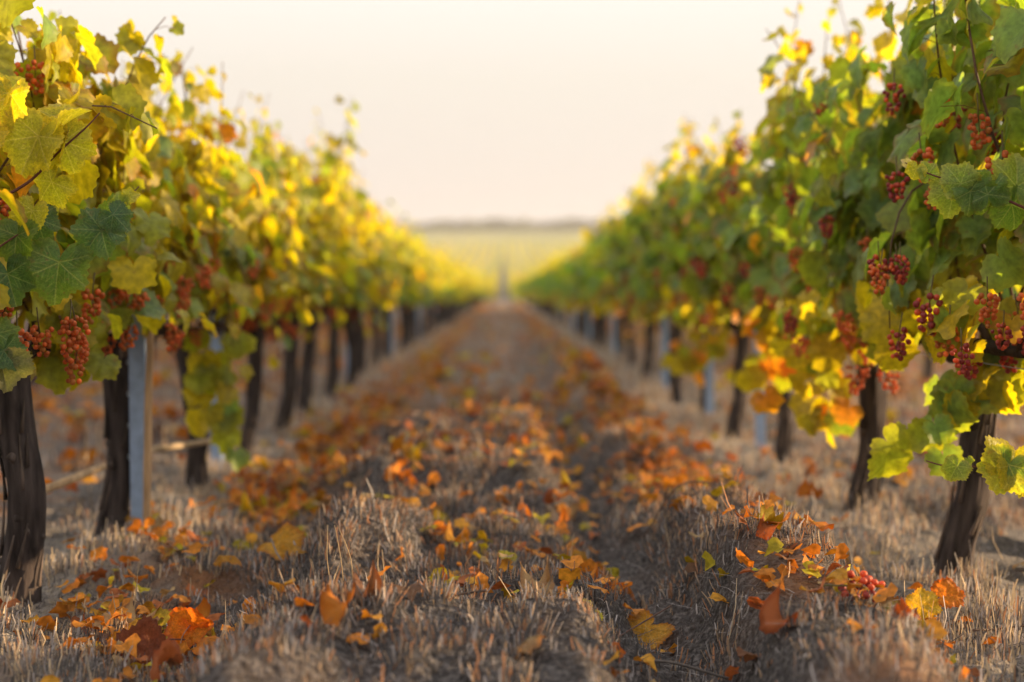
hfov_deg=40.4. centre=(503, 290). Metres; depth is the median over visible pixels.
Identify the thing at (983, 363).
trellis wire
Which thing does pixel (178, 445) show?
cane
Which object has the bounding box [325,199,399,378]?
grapevine
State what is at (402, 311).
grapevine
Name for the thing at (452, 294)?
grapevine
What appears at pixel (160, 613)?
fallen leaf
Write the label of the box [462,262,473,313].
grapevine
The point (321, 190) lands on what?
grapevine
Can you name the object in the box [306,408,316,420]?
fallen leaf
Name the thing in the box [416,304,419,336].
steel post
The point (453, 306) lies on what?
grapevine
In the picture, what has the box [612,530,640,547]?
twig
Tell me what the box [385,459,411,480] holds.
fallen leaf
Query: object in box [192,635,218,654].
fallen leaf
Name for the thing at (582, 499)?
fallen leaf
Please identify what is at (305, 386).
grapevine
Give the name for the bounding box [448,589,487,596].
twig
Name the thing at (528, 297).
grapevine
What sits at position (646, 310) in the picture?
grapevine
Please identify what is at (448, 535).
fallen leaf
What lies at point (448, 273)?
grapevine
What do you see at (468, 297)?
grapevine
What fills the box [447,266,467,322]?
grapevine
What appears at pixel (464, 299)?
grapevine
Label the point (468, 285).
grapevine
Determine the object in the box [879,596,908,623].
fallen leaf
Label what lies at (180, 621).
fallen leaf
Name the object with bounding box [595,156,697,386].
grapevine
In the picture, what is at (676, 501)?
fallen leaf
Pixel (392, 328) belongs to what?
steel post
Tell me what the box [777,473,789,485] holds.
fallen leaf
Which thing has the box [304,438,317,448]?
fallen leaf
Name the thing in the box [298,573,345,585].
twig
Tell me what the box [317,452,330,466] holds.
fallen leaf
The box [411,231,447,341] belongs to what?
grapevine
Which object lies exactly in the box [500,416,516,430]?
fallen leaf
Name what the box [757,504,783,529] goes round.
fallen leaf
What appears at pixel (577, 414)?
fallen leaf
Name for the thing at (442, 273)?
grapevine
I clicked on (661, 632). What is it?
fallen leaf
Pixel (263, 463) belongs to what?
fallen leaf
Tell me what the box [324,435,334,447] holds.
fallen leaf
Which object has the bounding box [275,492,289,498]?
fallen leaf
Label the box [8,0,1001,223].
sky
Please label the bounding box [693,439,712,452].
fallen leaf
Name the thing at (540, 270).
grapevine
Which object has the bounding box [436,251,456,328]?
grapevine
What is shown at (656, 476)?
fallen leaf
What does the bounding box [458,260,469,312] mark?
grapevine
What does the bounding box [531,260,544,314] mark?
grapevine
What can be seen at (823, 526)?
fallen leaf
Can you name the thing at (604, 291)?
grapevine
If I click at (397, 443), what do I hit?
fallen leaf
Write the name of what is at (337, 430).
fallen leaf
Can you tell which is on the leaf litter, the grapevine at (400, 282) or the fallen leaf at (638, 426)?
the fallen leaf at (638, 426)
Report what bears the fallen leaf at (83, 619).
on the ground at (242, 667)
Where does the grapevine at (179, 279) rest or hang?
on the ground at (242, 667)
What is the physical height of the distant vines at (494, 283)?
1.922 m
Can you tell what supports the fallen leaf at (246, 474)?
on the ground at (242, 667)
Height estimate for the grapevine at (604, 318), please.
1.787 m
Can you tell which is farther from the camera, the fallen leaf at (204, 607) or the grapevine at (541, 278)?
the grapevine at (541, 278)
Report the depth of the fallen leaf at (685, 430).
6.94 m
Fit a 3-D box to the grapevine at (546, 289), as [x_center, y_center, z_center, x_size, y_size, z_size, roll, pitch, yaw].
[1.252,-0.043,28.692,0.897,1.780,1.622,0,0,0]
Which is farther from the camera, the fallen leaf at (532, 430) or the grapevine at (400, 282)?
the grapevine at (400, 282)
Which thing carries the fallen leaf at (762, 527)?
on the ground at (242, 667)
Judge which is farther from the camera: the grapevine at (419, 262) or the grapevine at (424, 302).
the grapevine at (424, 302)
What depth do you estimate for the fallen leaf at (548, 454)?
5.34 m
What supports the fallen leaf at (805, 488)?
on the ground at (242, 667)
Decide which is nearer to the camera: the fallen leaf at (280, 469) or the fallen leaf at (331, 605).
the fallen leaf at (331, 605)
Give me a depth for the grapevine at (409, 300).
15.30 m
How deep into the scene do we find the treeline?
507.36 m
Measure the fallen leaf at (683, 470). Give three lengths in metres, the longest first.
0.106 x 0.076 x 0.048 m
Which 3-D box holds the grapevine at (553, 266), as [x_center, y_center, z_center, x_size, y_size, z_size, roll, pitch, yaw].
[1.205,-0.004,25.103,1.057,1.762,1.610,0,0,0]
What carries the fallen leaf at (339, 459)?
on the ground at (242, 667)
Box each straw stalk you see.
[326,525,329,580]
[334,525,343,580]
[337,525,352,580]
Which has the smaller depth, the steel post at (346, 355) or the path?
the steel post at (346, 355)
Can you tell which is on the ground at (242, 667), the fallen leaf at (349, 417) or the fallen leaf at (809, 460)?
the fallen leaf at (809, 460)
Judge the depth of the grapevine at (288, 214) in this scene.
6.51 m
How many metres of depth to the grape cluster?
2.81 m
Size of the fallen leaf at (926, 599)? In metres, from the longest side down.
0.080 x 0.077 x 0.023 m
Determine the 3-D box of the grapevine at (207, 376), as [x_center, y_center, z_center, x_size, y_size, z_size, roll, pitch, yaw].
[-1.151,-0.045,5.577,0.929,1.790,1.555,0,0,0]
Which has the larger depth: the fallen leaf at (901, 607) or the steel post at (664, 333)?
the steel post at (664, 333)
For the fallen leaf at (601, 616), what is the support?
on the fallen leaf
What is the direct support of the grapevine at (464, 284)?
on the ground at (242, 667)
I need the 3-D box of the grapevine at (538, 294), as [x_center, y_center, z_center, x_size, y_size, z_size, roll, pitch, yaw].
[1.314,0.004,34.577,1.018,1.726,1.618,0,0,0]
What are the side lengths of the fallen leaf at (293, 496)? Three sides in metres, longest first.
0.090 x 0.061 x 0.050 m
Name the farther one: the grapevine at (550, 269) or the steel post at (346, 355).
the grapevine at (550, 269)
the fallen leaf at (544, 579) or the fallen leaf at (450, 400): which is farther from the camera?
the fallen leaf at (450, 400)
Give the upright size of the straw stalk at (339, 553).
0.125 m
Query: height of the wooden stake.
0.695 m
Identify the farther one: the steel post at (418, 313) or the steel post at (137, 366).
the steel post at (418, 313)
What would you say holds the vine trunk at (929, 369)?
on the ground at (242, 667)
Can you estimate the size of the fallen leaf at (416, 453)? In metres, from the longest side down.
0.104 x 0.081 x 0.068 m
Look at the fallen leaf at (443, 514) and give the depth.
4.49 m
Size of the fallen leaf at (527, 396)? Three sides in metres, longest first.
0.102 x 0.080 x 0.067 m
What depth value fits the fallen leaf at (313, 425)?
7.40 m
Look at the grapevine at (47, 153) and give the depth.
3.45 m
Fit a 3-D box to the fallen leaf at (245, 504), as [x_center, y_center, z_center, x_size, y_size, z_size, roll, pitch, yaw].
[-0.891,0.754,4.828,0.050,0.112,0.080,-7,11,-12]
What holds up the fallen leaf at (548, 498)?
on the ground at (242, 667)
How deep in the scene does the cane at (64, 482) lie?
4.16 m
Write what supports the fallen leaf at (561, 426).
on the ground at (242, 667)
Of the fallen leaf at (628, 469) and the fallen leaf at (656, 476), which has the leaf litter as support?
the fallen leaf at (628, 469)
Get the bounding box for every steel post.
[126,108,145,525]
[210,305,224,470]
[345,307,348,378]
[390,308,394,356]
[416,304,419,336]
[572,308,574,333]
[588,302,591,340]
[611,312,616,355]
[660,316,668,389]
[704,327,714,417]
[751,171,765,449]
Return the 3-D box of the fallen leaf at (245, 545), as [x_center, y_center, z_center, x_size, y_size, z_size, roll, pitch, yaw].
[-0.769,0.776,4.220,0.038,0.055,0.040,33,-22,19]
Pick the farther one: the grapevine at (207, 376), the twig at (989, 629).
the grapevine at (207, 376)
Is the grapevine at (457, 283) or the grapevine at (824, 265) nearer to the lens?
the grapevine at (824, 265)
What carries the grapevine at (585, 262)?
on the ground at (242, 667)
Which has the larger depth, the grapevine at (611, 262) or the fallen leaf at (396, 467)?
the grapevine at (611, 262)
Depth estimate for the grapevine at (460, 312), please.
38.88 m
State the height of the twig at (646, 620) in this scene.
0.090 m
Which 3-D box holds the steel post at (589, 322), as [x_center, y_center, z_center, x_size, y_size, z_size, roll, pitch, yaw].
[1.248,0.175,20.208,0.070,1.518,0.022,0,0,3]
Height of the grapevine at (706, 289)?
1.847 m
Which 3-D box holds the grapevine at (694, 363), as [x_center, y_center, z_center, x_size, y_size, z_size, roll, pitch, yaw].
[1.183,-0.114,8.538,1.129,1.970,1.676,0,0,0]
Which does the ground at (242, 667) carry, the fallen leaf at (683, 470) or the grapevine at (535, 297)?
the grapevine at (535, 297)
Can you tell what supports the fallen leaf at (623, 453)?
on the ground at (242, 667)
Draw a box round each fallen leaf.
[82,611,97,633]
[108,614,165,666]
[123,591,162,624]
[150,637,181,679]
[151,607,183,638]
[164,607,209,642]
[181,607,213,647]
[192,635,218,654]
[197,597,210,618]
[202,630,216,638]
[213,555,241,566]
[229,486,250,504]
[238,467,250,479]
[240,491,254,519]
[242,540,257,549]
[245,461,259,473]
[248,482,265,500]
[256,522,304,560]
[260,455,274,469]
[269,485,279,496]
[275,475,294,492]
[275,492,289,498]
[277,462,286,476]
[287,451,303,463]
[287,485,306,510]
[292,428,307,438]
[292,484,303,494]
[294,442,311,454]
[300,421,315,431]
[302,423,311,432]
[303,453,311,462]
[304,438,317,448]
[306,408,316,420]
[309,445,319,454]
[317,441,327,453]
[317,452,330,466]
[320,582,354,626]
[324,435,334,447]
[328,423,341,438]
[333,451,348,472]
[342,414,352,425]
[343,451,356,457]
[352,561,383,601]
[358,434,371,447]
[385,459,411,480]
[387,433,414,454]
[392,395,400,405]
[401,443,422,463]
[404,476,417,490]
[417,441,428,451]
[421,435,434,451]
[433,509,449,523]
[444,521,469,549]
[449,399,460,407]
[456,387,465,396]
[456,518,480,536]
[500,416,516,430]
[513,634,544,659]
[518,575,554,596]
[520,559,550,587]
[521,389,531,403]
[527,425,540,438]
[538,445,551,465]
[543,487,561,503]
[555,422,569,429]
[555,507,568,525]
[559,502,578,520]
[561,468,569,491]
[573,412,584,418]
[577,597,603,620]
[578,561,597,580]
[579,496,589,512]
[582,395,595,406]
[596,423,606,432]
[608,641,625,663]
[613,451,630,457]
[624,467,640,473]
[626,420,641,435]
[627,608,675,649]
[628,432,641,442]
[641,496,650,508]
[644,459,652,471]
[650,472,665,480]
[652,418,661,426]
[662,475,676,491]
[667,447,674,459]
[669,495,696,511]
[671,473,688,489]
[677,426,688,437]
[678,466,693,476]
[679,474,691,492]
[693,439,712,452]
[726,466,743,486]
[736,646,760,662]
[756,512,777,539]
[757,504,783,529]
[759,582,800,634]
[760,446,769,454]
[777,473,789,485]
[795,478,823,498]
[797,514,833,530]
[801,457,812,466]
[802,461,823,478]
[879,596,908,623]
[891,598,920,620]
[905,587,942,619]
[930,577,965,608]
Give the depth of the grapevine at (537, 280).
37.02 m
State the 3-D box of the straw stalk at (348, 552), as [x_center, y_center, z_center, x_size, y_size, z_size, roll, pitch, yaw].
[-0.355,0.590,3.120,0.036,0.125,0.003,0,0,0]
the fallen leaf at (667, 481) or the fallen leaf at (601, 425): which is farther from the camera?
the fallen leaf at (601, 425)
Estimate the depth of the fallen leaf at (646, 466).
5.87 m
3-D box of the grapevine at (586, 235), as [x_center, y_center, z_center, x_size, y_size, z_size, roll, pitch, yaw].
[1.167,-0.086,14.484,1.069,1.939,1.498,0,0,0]
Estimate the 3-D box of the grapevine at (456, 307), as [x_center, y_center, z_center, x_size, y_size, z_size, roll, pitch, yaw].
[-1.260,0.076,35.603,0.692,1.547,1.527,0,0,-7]
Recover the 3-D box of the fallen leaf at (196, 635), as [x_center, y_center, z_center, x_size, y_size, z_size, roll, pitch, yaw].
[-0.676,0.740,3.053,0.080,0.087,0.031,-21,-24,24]
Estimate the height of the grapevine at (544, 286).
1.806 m
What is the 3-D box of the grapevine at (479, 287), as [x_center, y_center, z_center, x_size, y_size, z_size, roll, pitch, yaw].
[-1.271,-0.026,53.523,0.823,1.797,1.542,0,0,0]
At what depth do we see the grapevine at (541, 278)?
30.14 m
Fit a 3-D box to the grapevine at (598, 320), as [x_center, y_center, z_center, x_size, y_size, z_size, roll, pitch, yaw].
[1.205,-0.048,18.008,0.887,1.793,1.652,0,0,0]
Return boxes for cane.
[45,463,105,492]
[152,438,210,452]
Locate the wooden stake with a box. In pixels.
[143,330,153,530]
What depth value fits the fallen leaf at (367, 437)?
7.06 m
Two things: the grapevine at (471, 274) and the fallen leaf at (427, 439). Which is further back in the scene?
the grapevine at (471, 274)
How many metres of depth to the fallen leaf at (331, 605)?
2.51 m
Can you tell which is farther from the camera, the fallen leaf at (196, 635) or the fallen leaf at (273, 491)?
the fallen leaf at (273, 491)
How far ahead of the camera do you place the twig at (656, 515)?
4.11 m
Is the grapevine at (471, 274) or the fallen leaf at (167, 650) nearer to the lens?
the fallen leaf at (167, 650)
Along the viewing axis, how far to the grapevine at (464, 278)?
29.98 m
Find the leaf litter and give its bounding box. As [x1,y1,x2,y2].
[0,302,1023,681]
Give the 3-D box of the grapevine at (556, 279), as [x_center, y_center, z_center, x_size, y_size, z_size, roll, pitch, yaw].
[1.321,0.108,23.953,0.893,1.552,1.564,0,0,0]
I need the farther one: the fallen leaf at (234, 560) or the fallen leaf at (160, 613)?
the fallen leaf at (234, 560)
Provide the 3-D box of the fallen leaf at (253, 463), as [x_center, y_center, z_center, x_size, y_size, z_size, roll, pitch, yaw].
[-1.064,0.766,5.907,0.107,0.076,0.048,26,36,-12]
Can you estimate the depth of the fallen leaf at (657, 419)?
7.60 m
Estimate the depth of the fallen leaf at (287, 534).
3.90 m
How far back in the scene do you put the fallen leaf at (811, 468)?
5.55 m
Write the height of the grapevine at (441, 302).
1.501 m
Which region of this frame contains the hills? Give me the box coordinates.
[402,229,596,300]
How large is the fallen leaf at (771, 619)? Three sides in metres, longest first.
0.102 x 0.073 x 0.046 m
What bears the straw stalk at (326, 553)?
on the ground at (242, 667)
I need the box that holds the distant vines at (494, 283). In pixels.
[481,274,524,298]
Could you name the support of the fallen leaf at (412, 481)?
on the ground at (242, 667)
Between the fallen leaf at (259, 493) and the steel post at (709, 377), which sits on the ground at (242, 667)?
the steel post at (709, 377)
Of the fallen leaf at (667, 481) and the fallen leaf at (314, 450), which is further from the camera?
the fallen leaf at (314, 450)
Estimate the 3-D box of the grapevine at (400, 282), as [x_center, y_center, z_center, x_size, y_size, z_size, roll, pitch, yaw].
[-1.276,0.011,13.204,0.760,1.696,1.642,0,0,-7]
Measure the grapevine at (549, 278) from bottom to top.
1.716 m
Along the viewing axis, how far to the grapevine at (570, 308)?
19.21 m
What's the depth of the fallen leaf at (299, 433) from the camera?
7.19 m
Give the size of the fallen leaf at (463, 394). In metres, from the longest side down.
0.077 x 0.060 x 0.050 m
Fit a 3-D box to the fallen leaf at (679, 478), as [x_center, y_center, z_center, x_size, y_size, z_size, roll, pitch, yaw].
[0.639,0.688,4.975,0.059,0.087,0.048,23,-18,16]
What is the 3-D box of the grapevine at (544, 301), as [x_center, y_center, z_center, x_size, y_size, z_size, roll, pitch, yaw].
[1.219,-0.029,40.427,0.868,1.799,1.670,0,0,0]
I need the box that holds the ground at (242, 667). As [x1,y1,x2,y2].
[0,299,1023,681]
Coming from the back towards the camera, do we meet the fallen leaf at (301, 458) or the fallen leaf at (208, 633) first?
the fallen leaf at (301, 458)
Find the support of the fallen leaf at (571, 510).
on the ground at (242, 667)
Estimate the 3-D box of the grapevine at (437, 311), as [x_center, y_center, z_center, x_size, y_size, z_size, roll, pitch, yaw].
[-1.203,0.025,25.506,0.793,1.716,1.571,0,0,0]
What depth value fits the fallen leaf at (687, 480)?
4.89 m
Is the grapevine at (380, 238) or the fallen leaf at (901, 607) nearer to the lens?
the fallen leaf at (901, 607)
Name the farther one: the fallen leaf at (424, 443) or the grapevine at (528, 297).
the grapevine at (528, 297)
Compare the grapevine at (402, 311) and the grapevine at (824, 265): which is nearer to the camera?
the grapevine at (824, 265)
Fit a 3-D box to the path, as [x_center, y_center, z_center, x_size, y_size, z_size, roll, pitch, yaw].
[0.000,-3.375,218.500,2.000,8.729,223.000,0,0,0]
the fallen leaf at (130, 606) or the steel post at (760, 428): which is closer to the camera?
the fallen leaf at (130, 606)
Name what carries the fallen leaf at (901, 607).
on the ground at (242, 667)
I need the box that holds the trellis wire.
[578,301,1023,369]
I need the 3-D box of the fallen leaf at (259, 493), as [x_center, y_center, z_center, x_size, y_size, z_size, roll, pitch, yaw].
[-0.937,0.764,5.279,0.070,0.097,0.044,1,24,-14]
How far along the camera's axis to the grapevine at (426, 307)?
22.25 m
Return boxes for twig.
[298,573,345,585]
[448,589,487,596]
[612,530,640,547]
[617,605,671,637]
[630,659,728,679]
[643,481,741,537]
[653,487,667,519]
[972,625,1023,630]
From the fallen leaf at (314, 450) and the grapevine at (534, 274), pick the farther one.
the grapevine at (534, 274)
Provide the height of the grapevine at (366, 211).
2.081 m
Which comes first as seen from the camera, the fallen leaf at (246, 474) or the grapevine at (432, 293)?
the fallen leaf at (246, 474)
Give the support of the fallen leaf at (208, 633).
on the ground at (242, 667)
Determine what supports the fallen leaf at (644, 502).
on the fallen leaf
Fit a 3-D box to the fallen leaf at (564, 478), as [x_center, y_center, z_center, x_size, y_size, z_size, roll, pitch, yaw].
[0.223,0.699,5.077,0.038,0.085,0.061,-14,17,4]
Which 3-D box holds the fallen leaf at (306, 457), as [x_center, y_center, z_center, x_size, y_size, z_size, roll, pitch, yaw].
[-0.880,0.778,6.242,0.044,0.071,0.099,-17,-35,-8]
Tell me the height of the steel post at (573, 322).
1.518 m
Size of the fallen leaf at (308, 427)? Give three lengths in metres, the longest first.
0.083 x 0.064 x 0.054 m
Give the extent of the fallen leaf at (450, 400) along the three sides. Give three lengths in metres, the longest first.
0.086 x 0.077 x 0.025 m
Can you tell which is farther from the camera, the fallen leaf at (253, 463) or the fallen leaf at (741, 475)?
the fallen leaf at (253, 463)
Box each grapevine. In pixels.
[0,0,184,606]
[0,10,255,535]
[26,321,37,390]
[122,59,334,492]
[178,90,345,456]
[250,95,368,433]
[291,130,372,414]
[311,108,388,400]
[324,170,408,390]
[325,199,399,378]
[368,199,412,367]
[380,209,431,361]
[386,221,431,351]
[389,213,421,356]
[403,225,439,347]
[404,234,437,346]
[405,246,453,334]
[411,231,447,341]
[412,244,449,339]
[422,242,456,333]
[424,246,457,335]
[430,250,459,328]
[435,245,462,324]
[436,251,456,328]
[440,273,462,323]
[444,255,469,323]
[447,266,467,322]
[452,259,466,320]
[452,260,474,321]
[454,257,471,319]
[454,263,465,317]
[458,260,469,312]
[459,276,474,315]
[461,265,478,309]
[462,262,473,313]
[462,276,478,313]
[463,269,480,309]
[464,270,474,313]
[469,267,479,307]
[524,275,537,310]
[526,263,540,309]
[528,262,543,312]
[529,273,542,312]
[530,258,546,314]
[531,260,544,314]
[532,250,563,321]
[532,252,560,320]
[532,254,550,318]
[533,255,551,316]
[535,252,557,318]
[536,256,547,304]
[538,252,560,322]
[539,251,563,325]
[541,241,582,330]
[542,259,568,326]
[543,246,563,325]
[545,250,573,327]
[553,237,584,337]
[554,251,580,336]
[556,241,586,337]
[562,216,611,349]
[562,241,587,341]
[564,189,637,362]
[564,258,610,343]
[573,238,618,350]
[581,205,615,306]
[589,176,649,370]
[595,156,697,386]
[596,183,657,380]
[608,114,750,414]
[613,161,702,404]
[658,108,782,439]
[684,80,874,465]
[739,0,997,511]
[811,0,1023,580]
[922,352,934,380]
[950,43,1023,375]
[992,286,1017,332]
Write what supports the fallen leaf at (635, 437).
on the ground at (242, 667)
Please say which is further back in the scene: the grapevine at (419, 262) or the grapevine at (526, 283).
the grapevine at (526, 283)
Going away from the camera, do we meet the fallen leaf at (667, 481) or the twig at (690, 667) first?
the twig at (690, 667)
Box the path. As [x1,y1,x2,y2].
[491,258,514,300]
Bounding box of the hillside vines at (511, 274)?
[419,240,586,300]
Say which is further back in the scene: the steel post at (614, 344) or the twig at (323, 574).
the steel post at (614, 344)
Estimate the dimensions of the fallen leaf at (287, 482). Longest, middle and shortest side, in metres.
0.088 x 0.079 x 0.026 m
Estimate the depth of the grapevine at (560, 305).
22.75 m
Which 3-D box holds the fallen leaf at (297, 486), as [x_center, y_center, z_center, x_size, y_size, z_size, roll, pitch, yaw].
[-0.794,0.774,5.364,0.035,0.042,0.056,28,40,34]
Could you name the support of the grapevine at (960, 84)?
on the ground at (242, 667)
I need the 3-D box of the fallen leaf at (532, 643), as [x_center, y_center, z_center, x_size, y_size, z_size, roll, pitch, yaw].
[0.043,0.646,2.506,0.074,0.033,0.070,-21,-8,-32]
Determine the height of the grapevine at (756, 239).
1.757 m
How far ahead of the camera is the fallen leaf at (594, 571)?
3.54 m
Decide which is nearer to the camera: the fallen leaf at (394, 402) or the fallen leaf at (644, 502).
the fallen leaf at (644, 502)
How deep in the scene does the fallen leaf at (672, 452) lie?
6.00 m
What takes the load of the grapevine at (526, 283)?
on the ground at (242, 667)
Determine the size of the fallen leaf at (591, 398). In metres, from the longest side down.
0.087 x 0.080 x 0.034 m
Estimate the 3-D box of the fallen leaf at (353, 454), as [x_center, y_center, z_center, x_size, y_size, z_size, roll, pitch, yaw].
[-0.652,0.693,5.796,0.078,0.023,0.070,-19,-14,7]
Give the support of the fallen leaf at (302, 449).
on the ground at (242, 667)
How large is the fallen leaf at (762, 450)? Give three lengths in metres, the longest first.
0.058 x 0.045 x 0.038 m
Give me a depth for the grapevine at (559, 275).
21.58 m
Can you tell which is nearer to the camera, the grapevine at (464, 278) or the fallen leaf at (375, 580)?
the fallen leaf at (375, 580)
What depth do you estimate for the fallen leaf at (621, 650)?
2.75 m
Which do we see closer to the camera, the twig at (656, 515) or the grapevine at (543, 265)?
the twig at (656, 515)
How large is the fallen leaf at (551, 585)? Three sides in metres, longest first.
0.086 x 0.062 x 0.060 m
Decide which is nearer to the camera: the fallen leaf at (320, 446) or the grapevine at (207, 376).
the grapevine at (207, 376)
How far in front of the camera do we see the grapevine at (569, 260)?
20.35 m
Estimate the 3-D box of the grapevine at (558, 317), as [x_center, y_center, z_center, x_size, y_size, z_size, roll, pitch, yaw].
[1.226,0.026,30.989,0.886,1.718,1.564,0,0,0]
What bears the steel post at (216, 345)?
on the ground at (242, 667)
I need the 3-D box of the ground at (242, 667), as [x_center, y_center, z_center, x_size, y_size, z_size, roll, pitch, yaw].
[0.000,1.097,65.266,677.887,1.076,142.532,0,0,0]
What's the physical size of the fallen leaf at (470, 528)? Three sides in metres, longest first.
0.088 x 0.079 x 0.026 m
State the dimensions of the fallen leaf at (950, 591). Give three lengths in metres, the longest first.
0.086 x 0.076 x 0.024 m
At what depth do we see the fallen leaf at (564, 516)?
4.46 m
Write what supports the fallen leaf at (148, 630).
on the ground at (242, 667)
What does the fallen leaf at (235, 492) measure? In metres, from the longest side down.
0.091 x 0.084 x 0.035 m
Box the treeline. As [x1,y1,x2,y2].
[381,217,609,230]
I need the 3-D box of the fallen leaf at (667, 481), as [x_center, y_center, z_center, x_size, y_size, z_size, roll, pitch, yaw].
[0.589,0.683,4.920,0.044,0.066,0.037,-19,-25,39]
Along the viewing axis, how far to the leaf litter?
5.23 m
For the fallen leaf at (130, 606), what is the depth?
3.20 m
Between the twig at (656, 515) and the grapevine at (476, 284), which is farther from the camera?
the grapevine at (476, 284)
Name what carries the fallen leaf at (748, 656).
on the ground at (242, 667)
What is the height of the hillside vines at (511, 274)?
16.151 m
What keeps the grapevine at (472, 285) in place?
on the ground at (242, 667)

